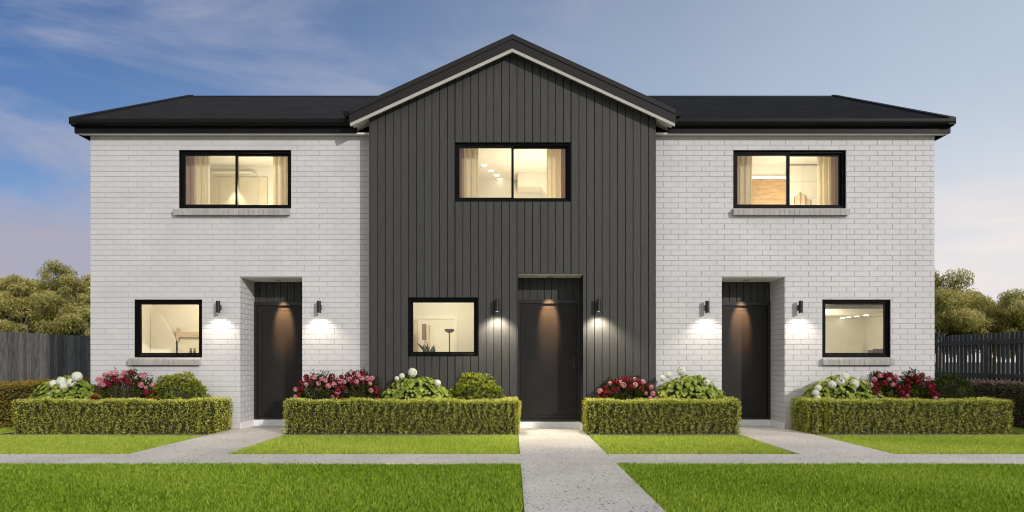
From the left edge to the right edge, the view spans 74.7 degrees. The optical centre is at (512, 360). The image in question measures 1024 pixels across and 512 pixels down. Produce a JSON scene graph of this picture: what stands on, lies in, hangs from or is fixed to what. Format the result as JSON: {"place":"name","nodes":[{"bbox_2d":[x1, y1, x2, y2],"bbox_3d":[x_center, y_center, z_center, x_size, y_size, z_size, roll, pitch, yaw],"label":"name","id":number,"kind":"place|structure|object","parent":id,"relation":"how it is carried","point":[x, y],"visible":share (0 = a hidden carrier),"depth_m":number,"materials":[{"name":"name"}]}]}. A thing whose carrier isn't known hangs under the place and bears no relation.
{"place":"outdoors","nodes":[
{"label":"outdoors","id":0,"kind":"place"},
{"bbox_2d":[0,425,1023,511],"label":"path","id":1,"kind":"structure","parent":0,"point":[570,470],"depth_m":7.67,"materials":[{"name":"concrete"}]},
{"bbox_2d":[0,0,1023,361],"label":"sky","id":2,"kind":"structure","parent":0,"point":[60,60],"materials":[{"name":"blue"}]},
{"bbox_2d":[4,428,1020,435],"bbox_3d":[0.000,1.160,10.685,15.500,0.110,1.030,0,0,0],"label":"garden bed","id":3,"kind":"object","parent":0,"point":[588,433],"visible":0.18,"depth_m":10.23,"materials":[{"name":"brown soil"}]},
{"bbox_2d":[27,372,103,402],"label":"hydrangea bush","id":4,"kind":"object","parent":3,"relation":"on","point":[74,385],"visible":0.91,"depth_m":10.51,"materials":[{"name":"green plant"}]},
{"bbox_2d":[11,396,233,433],"bbox_3d":[-6.119,0.866,10.571,3.200,0.649,0.902,0,0,0],"label":"box hedge","id":5,"kind":"object","parent":3,"relation":"on","point":[122,416],"visible":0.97,"depth_m":10.22,"materials":[{"name":"green plant"}]},
{"bbox_2d":[86,366,158,402],"bbox_3d":[-6.085,0.600,10.705,1.283,1.035,0.651,0,0,0],"label":"rose bush","id":6,"kind":"object","parent":3,"relation":"on","point":[109,385],"visible":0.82,"depth_m":10.56,"materials":[{"name":"red plant"}]},
{"bbox_2d":[146,371,210,402],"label":"round shrub","id":7,"kind":"object","parent":3,"relation":"on","point":[176,386],"visible":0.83,"depth_m":10.58,"materials":[{"name":"green plant"}]},
{"bbox_2d":[289,370,347,401],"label":"rose bush","id":8,"kind":"object","parent":3,"relation":"on","point":[325,386],"visible":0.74,"depth_m":10.55,"materials":[{"name":"pink plant"}]},
{"bbox_2d":[330,367,386,402],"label":"rose bush","id":9,"kind":"object","parent":3,"relation":"on","point":[360,384],"visible":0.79,"depth_m":10.54,"materials":[{"name":"pink plant"}]},
{"bbox_2d":[281,396,520,433],"bbox_3d":[-1.689,0.865,10.552,3.672,0.644,0.893,0,0,0],"label":"box hedge","id":10,"kind":"object","parent":3,"relation":"on","point":[368,416],"visible":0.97,"depth_m":10.22,"materials":[{"name":"green plant"}]},
{"bbox_2d":[378,368,455,402],"bbox_3d":[-1.550,0.613,10.696,1.394,1.010,0.707,0,0,0],"label":"hydrangea bush","id":11,"kind":"object","parent":3,"relation":"on","point":[418,388],"visible":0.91,"depth_m":10.52,"materials":[{"name":"green plant"}]},
{"bbox_2d":[449,372,504,402],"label":"round shrub","id":12,"kind":"object","parent":3,"relation":"on","point":[474,387],"visible":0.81,"depth_m":10.57,"materials":[{"name":"green plant"}]},
{"bbox_2d":[596,374,658,401],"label":"rose bush","id":13,"kind":"object","parent":3,"relation":"on","point":[632,387],"visible":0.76,"depth_m":10.56,"materials":[{"name":"pink plant"}]},
{"bbox_2d":[582,395,741,433],"bbox_3d":[2.301,0.868,10.562,2.441,0.646,0.897,0,0,0],"label":"box hedge","id":14,"kind":"object","parent":3,"relation":"on","point":[645,416],"visible":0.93,"depth_m":10.22,"materials":[{"name":"green plant"}]},
{"bbox_2d":[654,366,726,402],"bbox_3d":[2.813,0.601,10.706,1.351,1.033,0.729,0,0,0],"label":"hydrangea bush","id":15,"kind":"object","parent":3,"relation":"on","point":[689,387],"visible":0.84,"depth_m":10.53,"materials":[{"name":"green plant"}]},
{"bbox_2d":[791,373,886,411],"bbox_3d":[5.252,0.650,10.697,1.602,0.935,0.746,0,0,0],"label":"hydrangea bush","id":16,"kind":"object","parent":3,"relation":"on","point":[844,386],"visible":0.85,"depth_m":10.52,"materials":[{"name":"green plant"}]},
{"bbox_2d":[865,370,905,402],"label":"rose bush","id":17,"kind":"object","parent":3,"relation":"on","point":[884,383],"visible":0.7,"depth_m":10.54,"materials":[{"name":"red plant"}]},
{"bbox_2d":[790,396,1014,434],"bbox_3d":[6.103,0.869,10.560,3.222,0.647,0.895,0,0,0],"label":"box hedge","id":18,"kind":"object","parent":3,"relation":"on","point":[982,415],"visible":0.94,"depth_m":10.22,"materials":[{"name":"green plant"}]},
{"bbox_2d":[892,368,939,402],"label":"rose bush","id":19,"kind":"object","parent":3,"relation":"on","point":[911,381],"visible":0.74,"depth_m":10.53,"materials":[{"name":"red plant"}]},
{"bbox_2d":[924,372,976,402],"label":"round shrub","id":20,"kind":"object","parent":3,"relation":"on","point":[948,386],"visible":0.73,"depth_m":10.57,"materials":[{"name":"green plant"}]},
{"bbox_2d":[223,362,1019,504],"bbox_3d":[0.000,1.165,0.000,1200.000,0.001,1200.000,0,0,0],"label":"ground","id":21,"kind":"structure","parent":0,"point":[956,372],"depth_m":104.24,"materials":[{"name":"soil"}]},
{"bbox_2d":[0,275,25,318],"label":"gum tree","id":22,"kind":"object","parent":21,"relation":"on","point":[2,288],"visible":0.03,"depth_m":30.42,"materials":[{"name":"green plant"}]},
{"bbox_2d":[5,275,45,332],"bbox_3d":[-22.989,-1.469,31.927,4.033,5.279,4.229,0,0,27],"label":"gum tree","id":23,"kind":"object","parent":21,"relation":"on","point":[23,295],"visible":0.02,"depth_m":31.72,"materials":[{"name":"green plant"}]},
{"bbox_2d":[0,274,69,334],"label":"gum tree","id":24,"kind":"object","parent":21,"relation":"on","point":[13,301],"visible":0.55,"depth_m":29.40,"materials":[{"name":"green plant"}]},
{"bbox_2d":[0,377,90,427],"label":"side hedge","id":25,"kind":"object","parent":21,"relation":"on","point":[13,390],"visible":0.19,"depth_m":11.39,"materials":[{"name":"green plant"}]},
{"bbox_2d":[0,331,90,382],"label":"paling fence","id":26,"kind":"object","parent":21,"relation":"on","point":[24,356],"visible":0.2,"depth_m":16.74,"materials":[{"name":"grey wood"}]},
{"bbox_2d":[18,267,89,334],"bbox_3d":[-21.087,-1.560,30.930,3.226,5.486,3.407,0,0,19],"label":"gum tree","id":27,"kind":"object","parent":21,"relation":"on","point":[54,282],"visible":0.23,"depth_m":30.05,"materials":[{"name":"green plant"}]},
{"bbox_2d":[28,258,90,335],"bbox_3d":[-19.421,-1.643,29.901,3.583,5.622,3.681,0,0,19],"label":"gum tree","id":28,"kind":"object","parent":21,"relation":"on","point":[75,297],"visible":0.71,"depth_m":29.14,"materials":[{"name":"green plant"}]},
{"bbox_2d":[0,426,1023,511],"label":"lawn","id":29,"kind":"structure","parent":21,"relation":"on","point":[496,487],"depth_m":6.33,"materials":[{"name":"green plant"}]},
{"bbox_2d":[0,434,1023,436],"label":"garden edging","id":30,"kind":"object","parent":21,"relation":"on","point":[895,435],"visible":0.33,"depth_m":10.14,"materials":[{"name":"grey concrete"}]},
{"bbox_2d":[69,34,955,430],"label":"townhouse building","id":31,"kind":"structure","parent":21,"relation":"on","point":[379,238],"depth_m":11.00,"materials":[{"name":"white brick"}]},
{"bbox_2d":[127,300,201,364],"bbox_3d":[-5.679,-0.472,11.014,1.178,1.072,0.202,0,0,0],"label":"window","id":32,"kind":"structure","parent":31,"relation":"in","point":[141,358],"depth_m":11.04,"materials":[{"name":"black metal"}]},
{"bbox_2d":[186,156,209,203],"bbox_3d":[-5.310,-2.995,11.271,0.440,1.220,0.058,0,0,0],"label":"curtain","id":33,"kind":"object","parent":31,"relation":"hanging from","point":[197,179],"visible":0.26,"depth_m":11.27,"materials":[{"name":"beige fabric"}]},
{"bbox_2d":[216,301,221,313],"bbox_3d":[-4.790,-0.875,10.941,0.066,0.206,0.118,0,0,0],"label":"wall lamp","id":34,"kind":"object","parent":31,"relation":"attached to","point":[218,307],"visible":1,"depth_m":10.89,"materials":[{"name":"black metal"}]},
{"bbox_2d":[173,150,290,214],"bbox_3d":[-4.579,-2.919,11.014,1.898,1.080,0.202,0,0,0],"label":"window","id":35,"kind":"structure","parent":31,"relation":"in","point":[184,209],"depth_m":11.04,"materials":[{"name":"black metal"}]},
{"bbox_2d":[254,302,302,418],"bbox_3d":[-3.958,-0.004,11.596,1.013,2.029,0.088,0,0,0],"label":"door","id":36,"kind":"structure","parent":31,"relation":"in","point":[278,339],"depth_m":11.62,"materials":[{"name":"grey wood"}]},
{"bbox_2d":[273,157,287,204],"bbox_3d":[-3.820,-2.995,11.271,0.400,1.220,0.059,0,0,0],"label":"curtain","id":37,"kind":"object","parent":31,"relation":"hanging from","point":[280,180],"visible":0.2,"depth_m":11.28,"materials":[{"name":"beige fabric"}]},
{"bbox_2d":[317,301,321,313],"bbox_3d":[-3.150,-0.875,10.941,0.066,0.206,0.118,0,0,0],"label":"wall lamp","id":38,"kind":"object","parent":31,"relation":"attached to","point":[319,307],"visible":1,"depth_m":10.89,"materials":[{"name":"black metal"}]},
{"bbox_2d":[422,324,425,339],"bbox_3d":[-1.965,-0.650,14.925,0.094,0.360,0.050,0,0,0],"label":"wall mirror","id":39,"kind":"object","parent":31,"relation":"attached to","point":[423,331],"depth_m":14.90,"materials":[{"name":"brown"}]},
{"bbox_2d":[415,341,434,351],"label":"potted plant","id":40,"kind":"object","parent":31,"relation":"in","point":[424,349],"visible":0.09,"depth_m":12.47,"materials":[{"name":"green plant"}]},
{"bbox_2d":[408,297,477,356],"bbox_3d":[-1.111,-0.545,10.809,1.131,0.947,0.111,0,0,0],"label":"window","id":41,"kind":"structure","parent":31,"relation":"in","point":[411,300],"depth_m":10.78,"materials":[{"name":"black metal"}]},
{"bbox_2d":[444,329,453,351],"bbox_3d":[-1.315,0.175,14.000,0.257,1.680,0.257,0,0,0],"label":"floor lamp","id":42,"kind":"object","parent":31,"relation":"in","point":[449,331],"visible":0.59,"depth_m":13.95,"materials":[{"name":"brown"}]},
{"bbox_2d":[460,148,477,197],"bbox_3d":[-0.760,-2.995,11.021,0.400,1.220,0.059,0,0,0],"label":"curtain","id":43,"kind":"object","parent":31,"relation":"hanging from","point":[468,172],"visible":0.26,"depth_m":11.02,"materials":[{"name":"beige fabric"}]},
{"bbox_2d":[495,299,498,311],"bbox_3d":[-0.245,-0.885,10.691,0.066,0.206,0.118,0,0,0],"label":"wall lamp","id":44,"kind":"object","parent":31,"relation":"attached to","point":[496,305],"visible":1,"depth_m":10.64,"materials":[{"name":"black metal"}]},
{"bbox_2d":[455,142,569,201],"bbox_3d":[0.000,-3.028,10.809,1.860,0.953,0.111,0,0,0],"label":"window","id":45,"kind":"structure","parent":31,"relation":"in","point":[513,145],"depth_m":10.80,"materials":[{"name":"black metal"}]},
{"bbox_2d":[518,300,579,421],"bbox_3d":[0.608,-0.004,11.196,1.041,2.029,0.088,0,0,0],"label":"door","id":46,"kind":"structure","parent":31,"relation":"in","point":[550,329],"depth_m":11.21,"materials":[{"name":"grey wood"}]},
{"bbox_2d":[547,149,564,197],"bbox_3d":[0.760,-2.995,11.023,0.400,1.220,0.057,0,0,0],"label":"curtain","id":47,"kind":"object","parent":31,"relation":"hanging from","point":[555,173],"visible":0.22,"depth_m":11.02,"materials":[{"name":"beige fabric"}]},
{"bbox_2d":[597,299,600,311],"bbox_3d":[1.370,-0.885,10.691,0.066,0.206,0.118,0,0,0],"label":"wall lamp","id":48,"kind":"object","parent":31,"relation":"attached to","point":[598,305],"visible":1,"depth_m":10.64,"materials":[{"name":"black metal"}]},
{"bbox_2d":[705,301,708,313],"bbox_3d":[3.170,-0.875,10.941,0.066,0.206,0.118,0,0,0],"label":"wall lamp","id":49,"kind":"object","parent":31,"relation":"attached to","point":[706,307],"visible":1,"depth_m":10.89,"materials":[{"name":"black metal"}]},
{"bbox_2d":[737,156,751,203],"bbox_3d":[3.820,-2.995,11.273,0.400,1.220,0.055,0,0,0],"label":"curtain","id":50,"kind":"object","parent":31,"relation":"hanging from","point":[744,179],"visible":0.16,"depth_m":11.27,"materials":[{"name":"beige fabric"}]},
{"bbox_2d":[721,302,770,418],"bbox_3d":[3.947,-0.004,11.596,1.021,2.029,0.088,0,0,0],"label":"door","id":51,"kind":"structure","parent":31,"relation":"in","point":[746,326],"depth_m":11.62,"materials":[{"name":"grey wood"}]},
{"bbox_2d":[732,150,849,214],"bbox_3d":[4.550,-2.919,11.014,1.896,1.080,0.202,0,0,0],"label":"window","id":52,"kind":"structure","parent":31,"relation":"in","point":[738,209],"depth_m":11.04,"materials":[{"name":"black metal"}]},
{"bbox_2d":[797,301,802,313],"bbox_3d":[4.690,-0.875,10.941,0.066,0.206,0.118,0,0,0],"label":"wall lamp","id":53,"kind":"object","parent":31,"relation":"attached to","point":[800,307],"visible":1,"depth_m":10.89,"materials":[{"name":"black metal"}]},
{"bbox_2d":[817,157,837,204],"bbox_3d":[5.320,-2.995,11.272,0.400,1.220,0.059,0,0,0],"label":"curtain","id":54,"kind":"object","parent":31,"relation":"hanging from","point":[827,180],"visible":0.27,"depth_m":11.27,"materials":[{"name":"beige fabric"}]},
{"bbox_2d":[822,300,894,364],"bbox_3d":[5.650,-0.472,11.014,1.156,1.072,0.202,0,0,0],"label":"window","id":55,"kind":"structure","parent":31,"relation":"in","point":[883,358],"depth_m":11.04,"materials":[{"name":"black metal"}]},
{"bbox_2d":[868,349,882,352],"bbox_3d":[6.640,0.396,12.250,0.280,1.238,0.300,0,0,0],"label":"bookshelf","id":56,"kind":"object","parent":31,"relation":"in","point":[876,351],"visible":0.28,"depth_m":12.12,"materials":[{"name":"brown"}]},
{"bbox_2d":[934,267,993,377],"bbox_3d":[18.981,-1.491,29.861,3.758,5.342,4.582,0,0,0],"label":"gum tree","id":57,"kind":"object","parent":21,"relation":"on","point":[951,308],"visible":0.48,"depth_m":28.88,"materials":[{"name":"green plant"}]},
{"bbox_2d":[941,283,1002,345],"bbox_3d":[20.575,-1.230,30.895,3.382,4.798,3.245,0,0,-25],"label":"gum tree","id":58,"kind":"object","parent":21,"relation":"on","point":[982,330],"visible":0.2,"depth_m":29.97,"materials":[{"name":"green plant"}]},
{"bbox_2d":[934,331,1023,381],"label":"paling fence","id":59,"kind":"object","parent":21,"relation":"on","point":[985,342],"visible":0.25,"depth_m":16.75,"materials":[{"name":"grey wood"}]},
{"bbox_2d":[948,304,1010,379],"bbox_3d":[22.827,-0.848,31.619,3.438,4.086,3.858,0,0,0],"label":"gum tree","id":60,"kind":"object","parent":21,"relation":"on","point":[993,331],"visible":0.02,"depth_m":30.67,"materials":[{"name":"green plant"}]},
{"bbox_2d":[936,377,1023,429],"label":"side hedge","id":61,"kind":"object","parent":21,"relation":"on","point":[1002,389],"visible":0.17,"depth_m":11.51,"materials":[{"name":"green plant"}]},
{"bbox_2d":[967,346,1015,379],"bbox_3d":[25.392,-0.936,36.050,5.519,4.250,4.920,0,0,-32],"label":"gum tree","id":62,"kind":"object","parent":21,"relation":"on","point":[996,355],"depth_m":36.00,"materials":[{"name":"green plant"}]},
{"bbox_2d":[975,288,1023,380],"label":"gum tree","id":63,"kind":"object","parent":21,"relation":"on","point":[1011,314],"visible":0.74,"depth_m":29.65,"materials":[{"name":"green plant"}]},
{"bbox_2d":[794,192,809,204],"bbox_3d":[5.335,-2.652,12.370,0.270,0.934,0.069,0,0,0],"label":"lamp","id":64,"kind":"object","parent":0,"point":[800,198],"visible":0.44,"depth_m":12.36,"materials":[{"name":"beige fabric"}]}
]}

